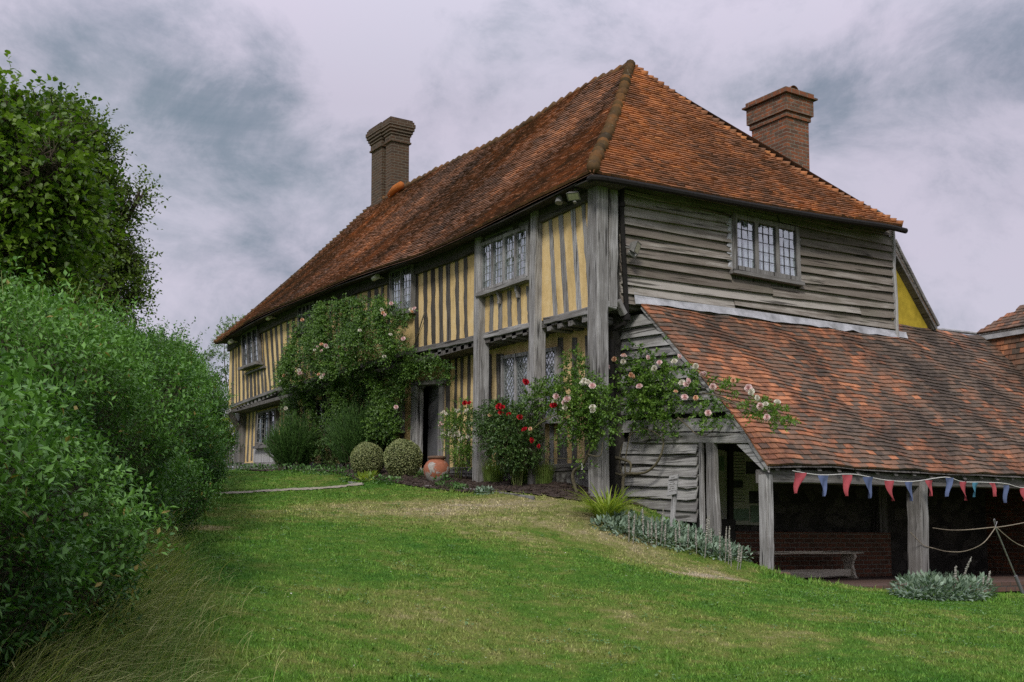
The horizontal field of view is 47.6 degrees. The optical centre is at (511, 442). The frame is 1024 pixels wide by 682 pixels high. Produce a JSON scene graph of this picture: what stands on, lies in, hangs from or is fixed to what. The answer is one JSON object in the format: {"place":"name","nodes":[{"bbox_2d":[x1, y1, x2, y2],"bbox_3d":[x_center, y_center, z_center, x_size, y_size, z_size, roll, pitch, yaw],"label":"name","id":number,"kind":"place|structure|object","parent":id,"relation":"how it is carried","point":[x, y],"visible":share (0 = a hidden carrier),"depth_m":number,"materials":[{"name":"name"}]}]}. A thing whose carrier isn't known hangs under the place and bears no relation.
{"place":"outdoors","nodes":[
{"label":"outdoors","id":0,"kind":"place"},
{"bbox_2d":[0,490,353,681],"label":"tall grass","id":1,"kind":"structure","parent":0,"point":[80,662],"depth_m":5.76,"materials":[{"name":"green plant"}]},
{"bbox_2d":[216,482,363,493],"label":"garden path","id":2,"kind":"structure","parent":0,"point":[310,488],"depth_m":20.21,"materials":[{"name":"grey stone"}]},
{"bbox_2d":[0,468,1023,681],"bbox_3d":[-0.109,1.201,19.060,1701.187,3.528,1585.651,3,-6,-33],"label":"lawn","id":3,"kind":"structure","parent":0,"point":[548,535],"depth_m":9.66,"materials":[{"name":"green plant"}]},
{"bbox_2d":[0,50,130,320],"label":"broadleaf tree","id":4,"kind":"object","parent":3,"relation":"on","point":[49,198],"visible":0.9,"depth_m":9.97,"materials":[{"name":"green plant"}]},
{"bbox_2d":[14,82,170,328],"bbox_3d":[-8.312,-2.457,19.822,5.717,6.944,3.088,-3,-6,29],"label":"dark tree","id":5,"kind":"object","parent":3,"relation":"on","point":[132,268],"visible":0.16,"depth_m":18.89,"materials":[{"name":"green plant"}]},
{"bbox_2d":[0,256,244,676],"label":"hedge","id":6,"kind":"object","parent":3,"relation":"on","point":[113,433],"visible":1,"depth_m":5.66,"materials":[{"name":"green plant"}]},
{"bbox_2d":[201,347,237,467],"bbox_3d":[-9.654,-0.872,36.582,3.420,4.486,3.159,3,-6,-33],"label":"dark shrub","id":7,"kind":"object","parent":3,"relation":"on","point":[211,355],"visible":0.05,"depth_m":36.85,"materials":[{"name":"green plant"}]},
{"bbox_2d":[210,314,243,445],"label":"garden tree","id":8,"kind":"object","parent":3,"relation":"on","point":[218,334],"visible":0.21,"depth_m":41.92,"materials":[{"name":"green plant"}]},
{"bbox_2d":[221,415,234,460],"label":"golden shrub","id":9,"kind":"object","parent":3,"relation":"on","point":[229,434],"visible":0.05,"depth_m":33.48,"materials":[{"name":"green plant"}]},
{"bbox_2d":[218,445,241,469],"bbox_3d":[-7.979,0.397,30.724,1.822,0.750,0.071,3,-6,-30],"label":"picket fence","id":10,"kind":"object","parent":3,"relation":"on","point":[239,464],"visible":0.07,"depth_m":30.98,"materials":[{"name":"grey wood"}]},
{"bbox_2d":[236,462,402,483],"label":"ground cover","id":11,"kind":"object","parent":3,"relation":"on","point":[307,467],"visible":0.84,"depth_m":23.50,"materials":[{"name":"green plant"}]},
{"bbox_2d":[229,467,648,507],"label":"flower bed soil","id":12,"kind":"structure","parent":3,"relation":"on","point":[504,484],"depth_m":18.18,"materials":[{"name":"brown soil"}]},
{"bbox_2d":[263,408,321,469],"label":"rosemary bush","id":13,"kind":"object","parent":12,"relation":"on","point":[291,444],"visible":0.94,"depth_m":25.43,"materials":[{"name":"green plant"}]},
{"bbox_2d":[303,419,339,467],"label":"shrub","id":14,"kind":"object","parent":12,"relation":"on","point":[324,452],"visible":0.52,"depth_m":25.37,"materials":[{"name":"green plant"}]},
{"bbox_2d":[320,395,393,469],"bbox_3d":[-3.101,-0.212,23.868,1.562,1.663,2.382,3,-6,-33],"label":"rosemary bush","id":15,"kind":"object","parent":12,"relation":"on","point":[344,439],"visible":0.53,"depth_m":23.52,"materials":[{"name":"green plant"}]},
{"bbox_2d":[268,293,455,466],"bbox_3d":[-3.545,-1.270,23.977,1.284,3.822,8.177,3,-6,-33],"label":"climbing rose","id":16,"kind":"object","parent":12,"relation":"on","point":[378,399],"visible":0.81,"depth_m":23.26,"materials":[{"name":"green plant"}]},
{"bbox_2d":[353,470,378,481],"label":"hosta","id":17,"kind":"object","parent":12,"relation":"on","point":[367,475],"visible":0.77,"depth_m":20.95,"materials":[{"name":"green plant"}]},
{"bbox_2d":[350,442,383,474],"bbox_3d":[-2.799,0.327,22.423,0.693,0.700,0.689,3,-6,-33],"label":"clipped ball","id":18,"kind":"object","parent":12,"relation":"on","point":[367,456],"visible":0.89,"depth_m":22.21,"materials":[{"name":"green plant"}]},
{"bbox_2d":[383,438,422,476],"bbox_3d":[-2.017,0.290,21.296,0.755,0.743,0.748,3,-6,-33],"label":"clipped ball","id":19,"kind":"object","parent":12,"relation":"on","point":[402,457],"visible":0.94,"depth_m":21.08,"materials":[{"name":"green plant"}]},
{"bbox_2d":[413,468,423,478],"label":"leafy plant","id":20,"kind":"object","parent":12,"relation":"on","point":[419,473],"visible":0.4,"depth_m":20.68,"materials":[{"name":"green plant"}]},
{"bbox_2d":[423,456,449,480],"bbox_3d":[-1.313,0.468,20.237,0.471,0.452,0.471,3,-6,-33],"label":"terracotta pot","id":21,"kind":"object","parent":12,"relation":"on","point":[438,466],"visible":0.94,"depth_m":20.07,"materials":[{"name":"ceramic"}]},
{"bbox_2d":[434,480,448,486],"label":"bed edge plant","id":22,"kind":"object","parent":12,"relation":"on","point":[435,483],"visible":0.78,"depth_m":19.36,"materials":[{"name":"green plant"}]},
{"bbox_2d":[433,472,452,480],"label":"leafy plant","id":23,"kind":"object","parent":12,"relation":"on","point":[445,475],"visible":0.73,"depth_m":20.01,"materials":[{"name":"green plant"}]},
{"bbox_2d":[434,397,478,478],"bbox_3d":[-0.917,-0.051,20.180,0.699,1.494,1.299,3,-6,-33],"label":"white rose","id":24,"kind":"object","parent":12,"relation":"on","point":[454,430],"visible":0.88,"depth_m":20.10,"materials":[{"name":"green plant"}]},
{"bbox_2d":[445,481,469,489],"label":"bed edge plant","id":25,"kind":"object","parent":12,"relation":"on","point":[456,485],"visible":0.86,"depth_m":18.67,"materials":[{"name":"green plant"}]},
{"bbox_2d":[474,485,493,494],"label":"bed edge plant","id":26,"kind":"object","parent":12,"relation":"on","point":[477,490],"visible":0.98,"depth_m":17.73,"materials":[{"name":"green plant"}]},
{"bbox_2d":[479,459,505,481],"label":"lavender tuft","id":27,"kind":"object","parent":12,"relation":"on","point":[492,475],"visible":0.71,"depth_m":19.46,"materials":[{"name":"green plant"}]},
{"bbox_2d":[462,379,568,485],"bbox_3d":[0.089,-0.095,18.211,0.903,1.682,2.774,3,-6,-33],"label":"red rose","id":28,"kind":"object","parent":12,"relation":"on","point":[520,450],"visible":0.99,"depth_m":18.19,"materials":[{"name":"green plant"}]},
{"bbox_2d":[510,464,527,483],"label":"lavender tuft","id":29,"kind":"object","parent":12,"relation":"on","point":[525,476],"visible":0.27,"depth_m":18.64,"materials":[{"name":"green plant"}]},
{"bbox_2d":[528,460,556,483],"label":"lavender tuft","id":30,"kind":"object","parent":12,"relation":"on","point":[544,478],"visible":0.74,"depth_m":18.25,"materials":[{"name":"green plant"}]},
{"bbox_2d":[515,343,624,491],"bbox_3d":[0.827,-0.330,17.216,0.765,2.295,2.498,3,-6,-33],"label":"pink rose","id":31,"kind":"object","parent":12,"relation":"on","point":[578,405],"visible":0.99,"depth_m":16.88,"materials":[{"name":"green plant"}]},
{"bbox_2d":[608,336,801,497],"bbox_3d":[2.553,-0.451,16.240,0.631,2.460,3.920,3,-6,-33],"label":"climbing rose bush","id":32,"kind":"object","parent":12,"relation":"on","point":[644,395],"visible":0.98,"depth_m":16.71,"materials":[{"name":"green plant"}]},
{"bbox_2d":[461,487,534,499],"bbox_3d":[-0.242,0.785,17.759,0.036,0.295,2.197,3,-6,-31],"label":"edging board","id":33,"kind":"object","parent":3,"relation":"on","point":[529,497],"visible":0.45,"depth_m":17.14,"materials":[{"name":"grey wood"}]},
{"bbox_2d":[213,59,939,532],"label":"timber framed house","id":34,"kind":"structure","parent":3,"relation":"on","point":[589,217],"depth_m":20.08,"materials":[{"name":"tile"}]},
{"bbox_2d":[238,326,262,370],"bbox_3d":[-6.571,-2.359,29.093,0.195,0.996,1.369,3,-6,-33],"label":"window","id":35,"kind":"structure","parent":34,"relation":"in","point":[251,349],"depth_m":29.05,"materials":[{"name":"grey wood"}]},
{"bbox_2d":[252,408,278,448],"bbox_3d":[-6.202,-0.316,29.203,0.145,0.990,1.438,3,-6,-33],"label":"window","id":36,"kind":"structure","parent":34,"relation":"in","point":[272,413],"depth_m":29.28,"materials":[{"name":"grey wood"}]},
{"bbox_2d":[297,301,315,335],"bbox_3d":[-4.640,-2.782,26.213,0.145,0.763,0.996,3,-6,-33],"label":"window","id":37,"kind":"structure","parent":34,"relation":"in","point":[309,304],"depth_m":26.32,"materials":[{"name":"grey wood"}]},
{"bbox_2d":[316,399,334,431],"bbox_3d":[-4.202,-0.603,26.160,0.145,0.769,1.007,3,-6,-33],"label":"window","id":38,"kind":"structure","parent":34,"relation":"in","point":[318,408],"depth_m":26.34,"materials":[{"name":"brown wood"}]},
{"bbox_2d":[388,403,404,433],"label":"window","id":39,"kind":"structure","parent":34,"relation":"in","point":[403,412],"depth_m":23.11,"materials":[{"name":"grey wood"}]},
{"bbox_2d":[389,264,415,316],"bbox_3d":[-2.145,-2.909,22.397,0.145,0.996,0.963,3,-6,-33],"label":"window","id":40,"kind":"structure","parent":34,"relation":"in","point":[402,290],"depth_m":22.37,"materials":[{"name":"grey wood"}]},
{"bbox_2d":[427,386,438,460],"bbox_3d":[-1.524,-0.386,22.564,0.063,1.637,0.729,2,-5,-21],"label":"door","id":41,"kind":"structure","parent":34,"relation":"in","point":[433,390],"depth_m":22.54,"materials":[{"name":"grey paint"}]},
{"bbox_2d":[475,224,529,296],"bbox_3d":[-0.143,-3.008,19.335,0.145,0.934,1.557,3,-6,-33],"label":"window","id":42,"kind":"structure","parent":34,"relation":"in","point":[504,264],"depth_m":19.32,"materials":[{"name":"grey wood"}]},
{"bbox_2d":[501,347,562,423],"bbox_3d":[0.275,-0.897,19.328,0.145,1.322,1.749,3,-6,-33],"label":"window","id":43,"kind":"structure","parent":34,"relation":"in","point":[514,367],"depth_m":19.61,"materials":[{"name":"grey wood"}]},
{"bbox_2d":[729,213,804,286],"bbox_3d":[4.214,-3.174,19.184,1.630,1.008,0.125,3,-6,-33],"label":"window","id":44,"kind":"structure","parent":34,"relation":"in","point":[762,249],"depth_m":19.19,"materials":[{"name":"grey wood"}]},
{"bbox_2d":[173,493,1023,680],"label":"lawn clover","id":45,"kind":"object","parent":3,"relation":"on","point":[656,674],"visible":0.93,"depth_m":10.87,"materials":[{"name":"green plant"}]},
{"bbox_2d":[549,482,657,521],"bbox_3d":[1.234,0.805,15.713,1.972,0.541,1.800,-1,-5,15],"label":"daylily","id":46,"kind":"object","parent":3,"relation":"on","point":[608,505],"visible":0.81,"depth_m":15.54,"materials":[{"name":"green plant"}]},
{"bbox_2d":[587,507,753,569],"bbox_3d":[2.122,1.253,15.357,2.243,0.840,1.362,-1,-5,7],"label":"lambs ear","id":47,"kind":"object","parent":3,"relation":"on","point":[651,527],"visible":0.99,"depth_m":15.10},
{"bbox_2d":[667,474,678,525],"bbox_3d":[2.198,0.866,15.789,0.069,0.855,0.253,3,-6,-33],"label":"notice","id":48,"kind":"object","parent":3,"relation":"on","point":[672,485],"visible":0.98,"depth_m":15.78,"materials":[{"name":"grey wood"}]},
{"bbox_2d":[885,557,998,600],"bbox_3d":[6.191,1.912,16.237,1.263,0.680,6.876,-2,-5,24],"label":"lambs ear","id":49,"kind":"object","parent":3,"relation":"on","point":[926,582],"visible":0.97,"depth_m":13.50},
{"bbox_2d":[977,305,1023,573],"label":"outbuilding","id":50,"kind":"structure","parent":3,"relation":"on","point":[1004,334],"depth_m":22.42,"materials":[{"name":"tile"}]},
{"bbox_2d":[993,519,1023,593],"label":"rope stake","id":51,"kind":"object","parent":3,"relation":"on","point":[1018,583],"visible":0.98,"depth_m":16.48,"materials":[{"name":"wood"}]},
{"bbox_2d":[910,528,994,551],"bbox_3d":[6.300,1.386,16.579,0.524,0.368,1.042,4,-6,-38],"label":"rope","id":52,"kind":"object","parent":51,"relation":"attached to","point":[959,551],"visible":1,"depth_m":16.43,"materials":[{"name":"fabric"}]},
{"bbox_2d":[934,527,994,530],"bbox_3d":[6.426,1.240,16.670,0.208,0.053,0.988,4,-6,-37],"label":"rope","id":53,"kind":"object","parent":51,"relation":"attached to","point":[965,529],"visible":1,"depth_m":16.47,"materials":[{"name":"beige fabric"}]},
{"bbox_2d":[0,0,1023,468],"label":"sky","id":54,"kind":"structure","parent":0,"point":[254,117],"materials":[{"name":"grey"}]},
{"bbox_2d":[705,519,735,544],"bbox_3d":[3.160,1.643,17.712,0.371,0.938,0.362,3,-6,-33],"label":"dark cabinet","id":55,"kind":"object","parent":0,"point":[731,523],"visible":0.21,"depth_m":17.63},
{"bbox_2d":[804,573,1023,591],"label":"shelter floor","id":56,"kind":"structure","parent":0,"point":[1003,582],"depth_m":17.45,"materials":[{"name":"brick"}]},
{"bbox_2d":[744,551,863,577],"bbox_3d":[4.704,1.963,18.592,2.424,0.454,0.340,3,-6,-33],"label":"bench","id":57,"kind":"object","parent":56,"relation":"on","point":[848,559],"visible":0.7,"depth_m":18.75,"materials":[{"name":"grey wood"}]},
{"bbox_2d":[735,531,891,576],"bbox_3d":[4.270,1.862,19.206,5.650,0.762,0.345,3,-6,-33],"label":"brick ledge","id":58,"kind":"object","parent":56,"relation":"on","point":[874,559],"visible":0.43,"depth_m":19.71,"materials":[{"name":"brown brick"}]},
{"bbox_2d":[718,444,760,524],"bbox_3d":[3.761,0.698,19.067,1.226,1.321,0.080,3,-6,-33],"label":"display board","id":59,"kind":"object","parent":58,"relation":"on","point":[739,493],"visible":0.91,"depth_m":19.04,"materials":[{"name":"paper"}]},
{"bbox_2d":[620,304,1023,575],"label":"lean to shelter","id":60,"kind":"object","parent":56,"relation":"on","point":[918,403],"visible":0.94,"depth_m":17.80,"materials":[{"name":"tile"}]},
{"bbox_2d":[792,470,1023,502],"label":"bunting","id":61,"kind":"object","parent":60,"relation":"hanging from","point":[823,478],"visible":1,"depth_m":16.41,"materials":[{"name":"red fabric"}]}
]}

